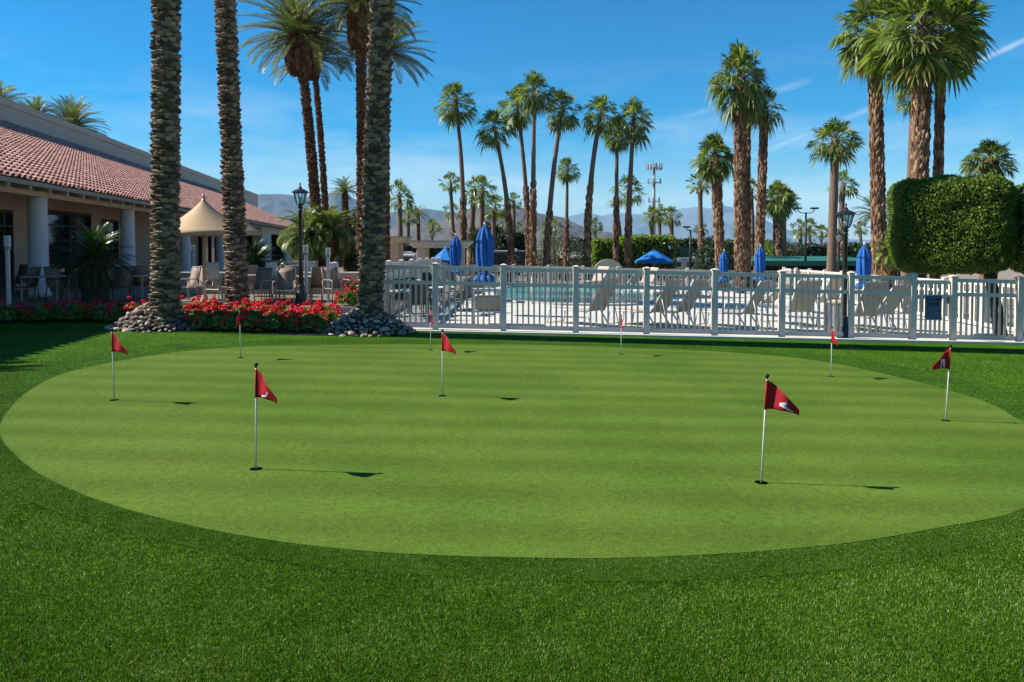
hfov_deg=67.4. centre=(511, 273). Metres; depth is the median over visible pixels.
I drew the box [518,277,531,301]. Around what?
pool rail
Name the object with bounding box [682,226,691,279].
court light
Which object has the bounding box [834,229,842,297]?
lamp post
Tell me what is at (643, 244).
hedge block
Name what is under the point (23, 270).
sling chair
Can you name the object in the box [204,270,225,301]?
sling chair
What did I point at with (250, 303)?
geranium
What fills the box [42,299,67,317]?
geranium
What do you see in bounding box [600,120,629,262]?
fan palm
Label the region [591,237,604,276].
hedge block
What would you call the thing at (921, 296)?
pool gate
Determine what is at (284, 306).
geranium
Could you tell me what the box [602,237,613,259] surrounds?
hedge block
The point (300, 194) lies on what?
lamp post
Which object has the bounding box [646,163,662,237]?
antenna mast
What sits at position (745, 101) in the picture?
fan palm
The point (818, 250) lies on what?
hedge
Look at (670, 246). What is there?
lamp post
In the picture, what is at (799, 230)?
fan palm
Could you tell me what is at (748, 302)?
pool lounger
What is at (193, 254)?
light post
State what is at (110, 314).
geranium
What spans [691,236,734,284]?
olive shrub
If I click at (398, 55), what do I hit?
date palm
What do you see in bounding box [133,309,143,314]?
river stone
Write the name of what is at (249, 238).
door
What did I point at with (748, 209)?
fan palm
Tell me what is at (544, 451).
putting green
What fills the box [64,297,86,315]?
geranium
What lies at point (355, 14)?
date palm
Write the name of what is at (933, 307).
notice board
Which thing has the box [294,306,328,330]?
geranium
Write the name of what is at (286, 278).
sling chair
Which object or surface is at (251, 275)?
patio table
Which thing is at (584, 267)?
pool fence
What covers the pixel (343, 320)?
river stone
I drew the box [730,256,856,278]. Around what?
carport
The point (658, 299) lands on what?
pool lounger
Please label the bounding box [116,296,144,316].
geranium
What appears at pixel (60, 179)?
clubhouse
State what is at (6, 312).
geranium
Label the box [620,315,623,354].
practice flag
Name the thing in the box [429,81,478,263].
fan palm
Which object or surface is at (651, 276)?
pool lounger
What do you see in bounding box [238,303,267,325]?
geranium
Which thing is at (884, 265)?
young fan palm
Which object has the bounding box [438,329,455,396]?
practice flag
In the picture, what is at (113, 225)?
window
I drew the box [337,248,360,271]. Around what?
sago palm
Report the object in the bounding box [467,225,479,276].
young fan palm
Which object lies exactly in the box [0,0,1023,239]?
sky
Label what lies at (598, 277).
pool lounger
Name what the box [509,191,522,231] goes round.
fan palm
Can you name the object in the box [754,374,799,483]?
practice flag
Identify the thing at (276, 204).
mountain ridge
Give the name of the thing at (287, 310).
geranium
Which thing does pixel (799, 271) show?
fence
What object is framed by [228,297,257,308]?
geranium
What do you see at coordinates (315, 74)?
date palm
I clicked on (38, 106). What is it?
date palm
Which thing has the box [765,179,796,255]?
fan palm
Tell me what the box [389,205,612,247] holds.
brown mountain
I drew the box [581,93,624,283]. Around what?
fan palm
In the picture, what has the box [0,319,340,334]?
flower bed soil
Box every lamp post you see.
[291,183,308,304]
[667,242,674,278]
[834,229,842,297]
[835,203,856,337]
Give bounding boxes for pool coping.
[486,286,659,305]
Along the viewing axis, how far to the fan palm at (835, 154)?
37.71 m
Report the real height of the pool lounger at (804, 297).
1.273 m
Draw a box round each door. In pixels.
[0,209,14,291]
[48,210,91,284]
[198,236,215,266]
[247,236,251,262]
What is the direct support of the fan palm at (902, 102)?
on the desert ground at (1009, 274)
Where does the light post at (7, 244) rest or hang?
on the flower bed soil at (281, 330)
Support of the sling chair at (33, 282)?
on the patio
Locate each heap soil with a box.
[116,306,200,331]
[330,313,410,335]
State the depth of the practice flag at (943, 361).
8.95 m
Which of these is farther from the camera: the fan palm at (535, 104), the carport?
the carport
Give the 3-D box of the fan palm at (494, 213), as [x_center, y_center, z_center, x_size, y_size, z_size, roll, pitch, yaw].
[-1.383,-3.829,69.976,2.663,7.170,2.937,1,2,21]
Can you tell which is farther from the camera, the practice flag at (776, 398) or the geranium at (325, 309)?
the geranium at (325, 309)
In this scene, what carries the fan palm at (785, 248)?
on the desert ground at (1009, 274)
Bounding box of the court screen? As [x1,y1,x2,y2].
[680,247,693,257]
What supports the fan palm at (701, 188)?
on the desert ground at (1009, 274)
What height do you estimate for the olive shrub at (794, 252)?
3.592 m
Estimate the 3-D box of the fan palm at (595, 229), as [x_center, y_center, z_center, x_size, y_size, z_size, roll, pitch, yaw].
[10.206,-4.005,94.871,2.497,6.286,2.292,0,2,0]
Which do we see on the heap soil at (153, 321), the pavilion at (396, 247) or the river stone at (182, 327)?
the river stone at (182, 327)
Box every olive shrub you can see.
[536,229,593,279]
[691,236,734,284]
[764,241,772,255]
[765,239,803,255]
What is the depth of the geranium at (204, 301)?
18.25 m
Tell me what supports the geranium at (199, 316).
on the flower bed soil at (281, 330)
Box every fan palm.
[390,178,415,250]
[402,204,416,245]
[425,218,441,239]
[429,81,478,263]
[437,171,459,239]
[441,202,459,224]
[465,175,489,275]
[467,175,498,230]
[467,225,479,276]
[473,108,519,281]
[485,194,504,249]
[496,83,536,281]
[496,211,520,231]
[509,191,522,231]
[514,66,558,282]
[516,220,524,232]
[539,221,552,236]
[542,87,584,282]
[551,217,563,262]
[555,156,581,280]
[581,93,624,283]
[591,217,603,237]
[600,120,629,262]
[610,174,645,232]
[612,94,654,279]
[642,205,663,237]
[647,203,667,234]
[660,205,683,235]
[685,173,710,278]
[689,131,733,286]
[692,221,707,237]
[704,38,769,293]
[729,81,762,287]
[733,178,756,265]
[746,85,786,287]
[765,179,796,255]
[776,190,801,255]
[788,218,811,243]
[801,218,819,243]
[805,116,866,271]
[813,224,827,244]
[826,0,917,280]
[826,170,859,270]
[849,241,861,270]
[850,0,996,311]
[852,221,869,244]
[869,238,895,313]
[892,83,934,304]
[910,4,993,294]
[958,138,1020,317]
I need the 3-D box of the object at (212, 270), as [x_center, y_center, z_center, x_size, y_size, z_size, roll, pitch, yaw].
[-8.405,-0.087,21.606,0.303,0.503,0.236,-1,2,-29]
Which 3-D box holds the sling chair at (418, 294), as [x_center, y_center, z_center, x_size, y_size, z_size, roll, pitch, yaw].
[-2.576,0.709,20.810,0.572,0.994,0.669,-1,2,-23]
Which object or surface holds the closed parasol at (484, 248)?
on the pool deck
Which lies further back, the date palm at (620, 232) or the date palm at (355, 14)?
the date palm at (620, 232)
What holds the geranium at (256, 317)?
on the flower bed soil at (281, 330)
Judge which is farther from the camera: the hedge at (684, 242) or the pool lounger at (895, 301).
the hedge at (684, 242)
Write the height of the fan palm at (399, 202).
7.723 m
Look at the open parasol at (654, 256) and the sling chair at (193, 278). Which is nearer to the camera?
the sling chair at (193, 278)
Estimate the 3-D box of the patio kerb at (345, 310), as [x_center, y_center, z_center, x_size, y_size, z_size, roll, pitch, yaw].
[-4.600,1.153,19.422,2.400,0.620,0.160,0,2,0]
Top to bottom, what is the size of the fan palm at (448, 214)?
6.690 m
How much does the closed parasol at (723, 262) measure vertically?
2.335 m
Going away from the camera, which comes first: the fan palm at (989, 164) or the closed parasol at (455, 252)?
the fan palm at (989, 164)
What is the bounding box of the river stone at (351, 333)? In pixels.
[348,331,355,335]
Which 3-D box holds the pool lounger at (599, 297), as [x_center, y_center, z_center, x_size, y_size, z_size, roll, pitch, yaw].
[1.819,0.689,20.041,1.953,1.256,0.759,2,3,41]
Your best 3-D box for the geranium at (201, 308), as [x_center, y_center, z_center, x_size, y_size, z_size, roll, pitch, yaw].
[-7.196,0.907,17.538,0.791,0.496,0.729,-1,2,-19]
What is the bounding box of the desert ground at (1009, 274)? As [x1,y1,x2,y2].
[277,248,1023,321]
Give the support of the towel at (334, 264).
hanging from the sling chair at (334, 280)
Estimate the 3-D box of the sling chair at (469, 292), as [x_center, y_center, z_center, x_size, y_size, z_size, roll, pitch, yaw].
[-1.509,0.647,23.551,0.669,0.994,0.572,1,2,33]
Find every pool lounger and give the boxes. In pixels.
[543,277,618,326]
[579,267,608,284]
[594,274,642,297]
[605,278,682,328]
[633,278,707,327]
[636,268,657,285]
[650,275,687,294]
[675,276,718,295]
[691,280,771,329]
[721,284,793,316]
[758,280,822,327]
[786,278,840,311]
[814,281,889,332]
[877,285,908,330]
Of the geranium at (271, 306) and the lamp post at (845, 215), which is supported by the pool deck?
the lamp post at (845, 215)
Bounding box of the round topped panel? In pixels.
[594,259,623,284]
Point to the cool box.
(312, 264)
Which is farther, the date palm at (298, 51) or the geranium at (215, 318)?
the date palm at (298, 51)
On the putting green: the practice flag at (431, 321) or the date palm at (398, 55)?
the practice flag at (431, 321)
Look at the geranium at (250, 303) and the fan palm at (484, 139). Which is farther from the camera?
the fan palm at (484, 139)
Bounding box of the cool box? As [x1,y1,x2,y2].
[287,261,318,271]
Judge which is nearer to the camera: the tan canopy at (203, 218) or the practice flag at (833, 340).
the practice flag at (833, 340)
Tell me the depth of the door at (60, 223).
31.84 m
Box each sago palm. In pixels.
[49,221,140,302]
[246,239,283,266]
[277,259,287,267]
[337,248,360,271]
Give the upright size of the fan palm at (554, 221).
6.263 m
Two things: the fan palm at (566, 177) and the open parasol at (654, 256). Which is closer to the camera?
the open parasol at (654, 256)
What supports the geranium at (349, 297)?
on the patio
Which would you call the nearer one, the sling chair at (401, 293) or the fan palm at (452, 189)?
the sling chair at (401, 293)
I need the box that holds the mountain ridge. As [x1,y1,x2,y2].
[258,193,454,228]
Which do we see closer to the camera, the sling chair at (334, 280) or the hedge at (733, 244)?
the sling chair at (334, 280)
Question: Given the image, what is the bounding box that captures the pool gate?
[917,280,949,337]
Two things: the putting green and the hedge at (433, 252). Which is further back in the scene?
the hedge at (433, 252)
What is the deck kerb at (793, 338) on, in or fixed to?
on the pool deck
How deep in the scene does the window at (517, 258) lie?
59.96 m
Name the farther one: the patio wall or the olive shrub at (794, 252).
the olive shrub at (794, 252)
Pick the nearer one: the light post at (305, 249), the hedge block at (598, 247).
the light post at (305, 249)
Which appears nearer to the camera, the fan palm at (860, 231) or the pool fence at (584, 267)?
the pool fence at (584, 267)
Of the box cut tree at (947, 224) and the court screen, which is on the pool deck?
the box cut tree at (947, 224)
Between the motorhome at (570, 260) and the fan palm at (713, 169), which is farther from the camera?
the motorhome at (570, 260)
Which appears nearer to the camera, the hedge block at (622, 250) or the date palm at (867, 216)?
the date palm at (867, 216)
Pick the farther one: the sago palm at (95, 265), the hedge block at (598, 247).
the hedge block at (598, 247)
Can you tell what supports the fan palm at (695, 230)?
on the desert ground at (1009, 274)
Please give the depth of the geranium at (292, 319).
16.88 m
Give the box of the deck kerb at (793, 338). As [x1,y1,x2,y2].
[415,330,1023,344]
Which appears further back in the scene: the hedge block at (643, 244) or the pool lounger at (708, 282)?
the hedge block at (643, 244)
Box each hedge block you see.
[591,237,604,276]
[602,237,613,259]
[619,235,632,267]
[631,233,677,279]
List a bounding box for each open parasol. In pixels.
[434,246,449,280]
[635,248,674,284]
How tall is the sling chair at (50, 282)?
0.994 m
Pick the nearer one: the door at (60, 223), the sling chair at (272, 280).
the sling chair at (272, 280)
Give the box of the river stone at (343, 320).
[340,318,347,322]
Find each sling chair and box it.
[0,264,27,295]
[11,266,40,301]
[43,266,76,300]
[108,266,133,301]
[130,266,149,296]
[179,266,200,300]
[187,266,215,299]
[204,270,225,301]
[247,265,258,295]
[248,267,272,303]
[264,266,285,299]
[272,268,296,304]
[284,265,304,296]
[303,267,323,299]
[321,267,349,303]
[395,279,411,313]
[406,277,430,308]
[406,284,429,318]
[423,274,431,289]
[425,279,451,313]
[451,277,468,308]
[451,279,474,311]
[463,277,482,303]
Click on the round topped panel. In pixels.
(610, 263)
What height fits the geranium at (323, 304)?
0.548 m
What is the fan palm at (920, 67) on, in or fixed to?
on the desert ground at (1009, 274)
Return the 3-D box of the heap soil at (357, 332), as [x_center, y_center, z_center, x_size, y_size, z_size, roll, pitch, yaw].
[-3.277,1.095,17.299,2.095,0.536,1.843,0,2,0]
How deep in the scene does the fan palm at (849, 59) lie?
29.68 m
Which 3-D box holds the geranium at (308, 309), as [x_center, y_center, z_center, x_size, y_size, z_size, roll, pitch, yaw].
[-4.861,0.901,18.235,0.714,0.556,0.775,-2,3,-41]
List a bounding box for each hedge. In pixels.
[404,243,449,263]
[496,231,525,252]
[569,235,592,252]
[674,235,724,257]
[724,238,772,269]
[786,239,870,255]
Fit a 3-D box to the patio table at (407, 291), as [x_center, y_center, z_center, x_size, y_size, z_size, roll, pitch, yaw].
[-2.926,0.814,21.642,1.050,0.720,1.050,0,2,0]
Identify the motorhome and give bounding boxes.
[403,251,416,261]
[492,249,525,274]
[557,251,583,274]
[675,256,714,276]
[765,266,792,278]
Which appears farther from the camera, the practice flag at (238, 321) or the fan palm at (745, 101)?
the fan palm at (745, 101)
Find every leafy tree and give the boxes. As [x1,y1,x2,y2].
[333,209,356,266]
[351,206,356,256]
[478,220,503,249]
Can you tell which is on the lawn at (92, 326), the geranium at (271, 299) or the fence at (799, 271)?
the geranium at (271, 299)
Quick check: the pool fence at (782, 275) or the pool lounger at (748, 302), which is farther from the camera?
the pool lounger at (748, 302)
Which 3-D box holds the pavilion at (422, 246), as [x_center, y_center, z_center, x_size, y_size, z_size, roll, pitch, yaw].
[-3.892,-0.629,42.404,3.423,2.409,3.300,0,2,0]
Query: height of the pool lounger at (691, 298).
1.256 m
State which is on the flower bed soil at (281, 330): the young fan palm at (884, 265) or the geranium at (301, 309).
the geranium at (301, 309)
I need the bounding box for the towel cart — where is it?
[473,288,500,324]
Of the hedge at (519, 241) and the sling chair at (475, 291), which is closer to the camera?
the sling chair at (475, 291)
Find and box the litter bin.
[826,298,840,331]
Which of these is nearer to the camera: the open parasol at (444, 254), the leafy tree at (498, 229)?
the open parasol at (444, 254)
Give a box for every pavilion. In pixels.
[353,236,411,262]
[406,240,473,276]
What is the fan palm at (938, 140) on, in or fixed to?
on the desert ground at (1009, 274)
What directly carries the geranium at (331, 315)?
on the flower bed soil at (281, 330)
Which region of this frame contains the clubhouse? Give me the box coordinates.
[0,96,303,296]
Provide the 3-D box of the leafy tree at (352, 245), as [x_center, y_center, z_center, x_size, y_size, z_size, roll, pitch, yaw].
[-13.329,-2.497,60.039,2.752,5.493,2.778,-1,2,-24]
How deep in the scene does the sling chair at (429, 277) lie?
27.83 m
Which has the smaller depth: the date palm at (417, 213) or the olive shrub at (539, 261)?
the olive shrub at (539, 261)
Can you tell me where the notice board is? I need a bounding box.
[926,296,942,319]
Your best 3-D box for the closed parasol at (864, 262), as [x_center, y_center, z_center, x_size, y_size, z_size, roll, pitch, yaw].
[11.236,0.205,24.526,0.560,2.465,0.568,0,2,0]
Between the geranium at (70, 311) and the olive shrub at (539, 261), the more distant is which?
the olive shrub at (539, 261)
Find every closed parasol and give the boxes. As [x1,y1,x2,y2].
[448,233,462,300]
[473,222,496,314]
[718,249,728,291]
[753,244,766,297]
[855,242,871,318]
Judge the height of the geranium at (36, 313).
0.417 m
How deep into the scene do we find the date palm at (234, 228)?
19.32 m
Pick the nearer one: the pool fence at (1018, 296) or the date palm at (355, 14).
the pool fence at (1018, 296)
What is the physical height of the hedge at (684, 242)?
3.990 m
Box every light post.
[4,236,11,319]
[191,245,194,265]
[303,245,307,300]
[326,248,330,302]
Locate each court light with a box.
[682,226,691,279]
[793,207,818,269]
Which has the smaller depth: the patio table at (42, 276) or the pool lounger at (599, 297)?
the pool lounger at (599, 297)
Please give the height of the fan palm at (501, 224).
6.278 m
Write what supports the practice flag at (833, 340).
on the putting green
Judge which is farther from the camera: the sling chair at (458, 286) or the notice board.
the sling chair at (458, 286)
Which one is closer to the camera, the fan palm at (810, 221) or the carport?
the carport
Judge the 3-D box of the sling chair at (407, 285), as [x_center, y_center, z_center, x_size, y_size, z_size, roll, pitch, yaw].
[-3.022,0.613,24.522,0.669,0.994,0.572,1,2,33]
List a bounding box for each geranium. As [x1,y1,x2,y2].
[0,299,22,319]
[9,302,35,317]
[21,302,54,320]
[31,298,64,309]
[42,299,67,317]
[56,299,88,319]
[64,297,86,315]
[74,299,103,318]
[86,300,114,319]
[104,298,132,319]
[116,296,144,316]
[130,299,146,309]
[180,295,192,309]
[182,303,205,310]
[183,303,211,322]
[184,304,220,327]
[188,295,218,306]
[195,299,225,311]
[203,302,235,326]
[220,305,253,328]
[223,301,248,312]
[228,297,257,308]
[232,298,262,309]
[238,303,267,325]
[240,304,269,327]
[252,301,280,310]
[253,298,280,309]
[254,307,290,329]
[255,306,281,324]
[267,299,294,308]
[268,302,295,322]
[280,310,308,329]
[294,301,321,314]
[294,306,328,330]
[295,307,320,322]
[311,303,341,326]
[312,299,339,313]
[316,302,342,314]
[334,285,357,303]
[341,276,358,291]
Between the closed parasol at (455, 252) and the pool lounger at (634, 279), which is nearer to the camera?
the closed parasol at (455, 252)
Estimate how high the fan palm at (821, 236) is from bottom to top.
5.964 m
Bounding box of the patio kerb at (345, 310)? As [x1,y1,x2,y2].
[296,307,356,313]
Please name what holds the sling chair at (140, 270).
on the patio
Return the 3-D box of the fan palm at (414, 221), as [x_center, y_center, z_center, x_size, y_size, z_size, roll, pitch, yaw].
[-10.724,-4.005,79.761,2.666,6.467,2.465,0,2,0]
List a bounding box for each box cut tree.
[885,173,1018,335]
[1008,183,1023,274]
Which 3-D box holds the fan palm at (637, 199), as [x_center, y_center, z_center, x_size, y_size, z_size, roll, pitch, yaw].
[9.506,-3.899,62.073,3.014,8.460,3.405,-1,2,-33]
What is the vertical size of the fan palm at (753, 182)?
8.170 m
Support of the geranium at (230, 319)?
on the flower bed soil at (281, 330)
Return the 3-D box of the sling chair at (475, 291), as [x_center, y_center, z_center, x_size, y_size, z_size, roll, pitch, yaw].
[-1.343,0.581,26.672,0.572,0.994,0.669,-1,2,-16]
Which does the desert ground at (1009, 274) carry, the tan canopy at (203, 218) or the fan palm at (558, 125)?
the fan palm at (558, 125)
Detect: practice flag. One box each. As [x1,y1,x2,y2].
[109,328,127,400]
[237,309,243,357]
[249,363,276,470]
[430,309,432,349]
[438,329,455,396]
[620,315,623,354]
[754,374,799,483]
[829,327,837,376]
[932,344,951,420]
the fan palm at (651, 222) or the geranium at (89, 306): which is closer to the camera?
the geranium at (89, 306)
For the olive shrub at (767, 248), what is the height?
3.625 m
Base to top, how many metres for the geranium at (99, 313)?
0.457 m
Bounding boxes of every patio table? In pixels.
[19,275,69,301]
[107,274,150,299]
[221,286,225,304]
[247,274,272,299]
[274,275,312,302]
[389,289,414,315]
[429,286,453,309]
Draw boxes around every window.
[101,219,118,259]
[515,256,520,260]
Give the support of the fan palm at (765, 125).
on the desert ground at (1009, 274)
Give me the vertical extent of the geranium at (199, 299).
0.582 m
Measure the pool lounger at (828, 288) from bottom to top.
1.256 m
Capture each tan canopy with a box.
[179,193,247,302]
[244,220,261,235]
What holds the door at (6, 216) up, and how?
in the clubhouse
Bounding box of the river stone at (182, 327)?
[176,323,186,330]
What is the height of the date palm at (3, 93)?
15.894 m
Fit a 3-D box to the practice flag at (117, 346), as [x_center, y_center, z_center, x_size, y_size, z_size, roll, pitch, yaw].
[-4.631,1.071,9.014,0.322,0.859,0.108,2,3,41]
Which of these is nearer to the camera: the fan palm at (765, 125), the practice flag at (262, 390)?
the practice flag at (262, 390)
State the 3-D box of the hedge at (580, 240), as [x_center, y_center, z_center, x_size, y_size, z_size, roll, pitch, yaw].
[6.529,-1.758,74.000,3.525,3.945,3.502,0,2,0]
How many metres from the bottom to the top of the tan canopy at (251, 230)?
3.110 m
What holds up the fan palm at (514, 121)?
on the desert ground at (1009, 274)
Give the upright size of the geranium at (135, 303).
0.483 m
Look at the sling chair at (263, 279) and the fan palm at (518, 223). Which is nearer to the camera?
the sling chair at (263, 279)
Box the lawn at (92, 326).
[0,318,1023,681]
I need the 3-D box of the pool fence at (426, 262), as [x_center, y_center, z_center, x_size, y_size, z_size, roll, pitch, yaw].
[-3.540,0.205,30.726,0.171,1.883,23.572,0,2,0]
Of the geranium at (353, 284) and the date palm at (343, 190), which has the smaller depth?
the geranium at (353, 284)
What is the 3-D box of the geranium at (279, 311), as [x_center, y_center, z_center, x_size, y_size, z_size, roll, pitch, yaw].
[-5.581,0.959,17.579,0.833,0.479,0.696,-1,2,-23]
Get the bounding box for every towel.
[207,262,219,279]
[265,262,276,278]
[330,262,338,276]
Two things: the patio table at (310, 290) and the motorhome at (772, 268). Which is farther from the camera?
the motorhome at (772, 268)
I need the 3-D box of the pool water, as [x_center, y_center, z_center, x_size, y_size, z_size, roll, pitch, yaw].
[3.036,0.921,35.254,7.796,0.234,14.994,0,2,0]
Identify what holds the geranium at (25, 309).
on the flower bed soil at (281, 330)
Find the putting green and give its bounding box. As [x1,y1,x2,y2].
[0,344,1023,557]
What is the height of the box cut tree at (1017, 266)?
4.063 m
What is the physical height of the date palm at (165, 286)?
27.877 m
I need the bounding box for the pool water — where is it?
[493,287,658,302]
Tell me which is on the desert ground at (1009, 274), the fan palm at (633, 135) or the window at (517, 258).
the fan palm at (633, 135)
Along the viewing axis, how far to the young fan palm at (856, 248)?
59.80 m
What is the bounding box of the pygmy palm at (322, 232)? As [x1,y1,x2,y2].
[272,201,360,266]
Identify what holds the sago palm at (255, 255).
on the patio
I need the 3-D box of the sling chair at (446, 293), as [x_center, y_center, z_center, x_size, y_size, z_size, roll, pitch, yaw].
[-2.099,0.667,21.987,0.669,0.994,0.572,-1,2,-23]
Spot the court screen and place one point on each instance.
(684, 252)
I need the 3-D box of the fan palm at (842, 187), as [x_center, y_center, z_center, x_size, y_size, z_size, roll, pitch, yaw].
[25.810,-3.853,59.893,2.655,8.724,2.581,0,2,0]
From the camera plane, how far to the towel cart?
19.41 m
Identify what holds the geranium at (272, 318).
on the flower bed soil at (281, 330)
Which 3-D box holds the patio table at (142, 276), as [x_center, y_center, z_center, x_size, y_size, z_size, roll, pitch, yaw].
[-11.364,0.394,22.828,1.000,0.720,1.000,0,2,-11]
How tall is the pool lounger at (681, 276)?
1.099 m
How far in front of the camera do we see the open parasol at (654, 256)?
48.34 m
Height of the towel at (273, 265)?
0.503 m
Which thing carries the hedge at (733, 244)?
on the desert ground at (1009, 274)
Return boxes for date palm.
[0,81,33,107]
[13,95,60,116]
[42,94,109,136]
[148,0,182,322]
[213,0,249,305]
[235,0,354,264]
[257,23,355,210]
[290,0,421,271]
[328,175,356,268]
[334,17,435,262]
[355,0,395,316]
[406,205,428,239]
[607,200,623,236]
[852,194,892,231]
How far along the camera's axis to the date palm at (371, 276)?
16.92 m
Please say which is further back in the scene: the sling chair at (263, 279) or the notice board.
the sling chair at (263, 279)
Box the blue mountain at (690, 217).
[563,205,870,245]
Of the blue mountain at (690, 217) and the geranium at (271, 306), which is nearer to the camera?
the geranium at (271, 306)
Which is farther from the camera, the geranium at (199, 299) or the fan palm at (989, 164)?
the fan palm at (989, 164)
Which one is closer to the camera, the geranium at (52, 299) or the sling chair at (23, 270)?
the geranium at (52, 299)
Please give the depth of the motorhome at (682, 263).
62.01 m
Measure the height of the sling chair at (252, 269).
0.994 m
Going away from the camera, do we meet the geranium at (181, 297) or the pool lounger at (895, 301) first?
the geranium at (181, 297)
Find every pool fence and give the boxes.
[382,262,918,339]
[383,257,447,314]
[448,264,856,287]
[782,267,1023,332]
[948,275,1023,341]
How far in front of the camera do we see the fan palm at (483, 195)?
56.70 m
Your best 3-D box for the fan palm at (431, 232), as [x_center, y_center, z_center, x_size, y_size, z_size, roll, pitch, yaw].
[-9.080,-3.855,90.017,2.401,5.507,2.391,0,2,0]
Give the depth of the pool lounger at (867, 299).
19.64 m
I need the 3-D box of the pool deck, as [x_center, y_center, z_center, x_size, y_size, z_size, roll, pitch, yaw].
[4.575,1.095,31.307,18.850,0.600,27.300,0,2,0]
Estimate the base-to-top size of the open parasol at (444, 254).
2.129 m
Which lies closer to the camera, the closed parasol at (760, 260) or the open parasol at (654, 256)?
the closed parasol at (760, 260)
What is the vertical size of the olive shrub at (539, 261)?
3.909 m
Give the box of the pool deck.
[390,285,1023,341]
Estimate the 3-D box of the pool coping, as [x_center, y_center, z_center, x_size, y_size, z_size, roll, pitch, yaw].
[2.990,0.921,35.256,8.534,0.350,15.828,0,2,0]
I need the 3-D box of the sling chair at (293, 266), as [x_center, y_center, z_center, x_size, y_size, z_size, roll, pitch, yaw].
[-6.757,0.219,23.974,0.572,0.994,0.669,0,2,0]
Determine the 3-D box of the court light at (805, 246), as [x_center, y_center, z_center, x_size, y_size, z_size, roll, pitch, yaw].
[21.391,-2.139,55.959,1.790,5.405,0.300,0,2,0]
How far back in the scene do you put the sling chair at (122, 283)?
22.28 m
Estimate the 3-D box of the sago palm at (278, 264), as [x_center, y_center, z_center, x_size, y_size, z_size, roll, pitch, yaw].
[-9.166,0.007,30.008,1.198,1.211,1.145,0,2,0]
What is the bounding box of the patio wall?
[180,272,358,293]
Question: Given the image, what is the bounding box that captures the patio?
[0,267,452,317]
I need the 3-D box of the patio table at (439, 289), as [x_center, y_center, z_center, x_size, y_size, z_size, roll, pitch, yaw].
[-2.265,0.764,24.041,1.050,0.720,1.050,0,2,0]
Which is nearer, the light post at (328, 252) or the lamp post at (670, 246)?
the light post at (328, 252)
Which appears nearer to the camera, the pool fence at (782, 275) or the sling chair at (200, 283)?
the pool fence at (782, 275)
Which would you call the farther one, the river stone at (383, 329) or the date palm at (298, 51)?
the date palm at (298, 51)
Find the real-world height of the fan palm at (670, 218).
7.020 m
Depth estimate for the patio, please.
23.19 m
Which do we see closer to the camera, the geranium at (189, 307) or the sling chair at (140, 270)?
the geranium at (189, 307)
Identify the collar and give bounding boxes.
[0,339,1023,580]
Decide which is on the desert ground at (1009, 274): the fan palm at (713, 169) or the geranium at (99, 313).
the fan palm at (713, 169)
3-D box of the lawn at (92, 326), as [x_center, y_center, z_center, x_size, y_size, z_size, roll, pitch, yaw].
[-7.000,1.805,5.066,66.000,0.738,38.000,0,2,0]
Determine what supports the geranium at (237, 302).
on the flower bed soil at (281, 330)
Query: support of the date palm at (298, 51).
on the desert ground at (1009, 274)
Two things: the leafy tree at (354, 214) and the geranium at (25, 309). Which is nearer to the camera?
the geranium at (25, 309)
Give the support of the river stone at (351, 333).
on the heap soil at (357, 332)
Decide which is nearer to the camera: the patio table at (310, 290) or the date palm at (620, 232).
the patio table at (310, 290)
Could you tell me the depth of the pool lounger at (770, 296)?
24.58 m
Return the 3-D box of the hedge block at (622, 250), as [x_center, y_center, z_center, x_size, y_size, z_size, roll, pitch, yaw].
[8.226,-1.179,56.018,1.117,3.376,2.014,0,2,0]
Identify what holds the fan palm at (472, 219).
on the desert ground at (1009, 274)
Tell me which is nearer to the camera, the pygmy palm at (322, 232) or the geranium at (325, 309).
the geranium at (325, 309)
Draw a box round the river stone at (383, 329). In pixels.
[379,327,389,331]
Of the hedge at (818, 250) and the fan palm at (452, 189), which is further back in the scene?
the hedge at (818, 250)
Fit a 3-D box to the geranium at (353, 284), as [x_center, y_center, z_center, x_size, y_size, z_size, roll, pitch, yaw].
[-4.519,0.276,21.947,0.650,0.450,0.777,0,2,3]
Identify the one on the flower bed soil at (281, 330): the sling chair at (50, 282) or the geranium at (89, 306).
the geranium at (89, 306)
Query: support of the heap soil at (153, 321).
on the lawn at (92, 326)
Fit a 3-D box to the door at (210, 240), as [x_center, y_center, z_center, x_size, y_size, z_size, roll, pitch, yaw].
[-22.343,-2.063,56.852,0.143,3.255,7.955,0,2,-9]
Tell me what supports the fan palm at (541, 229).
on the desert ground at (1009, 274)
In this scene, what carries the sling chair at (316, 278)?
on the patio

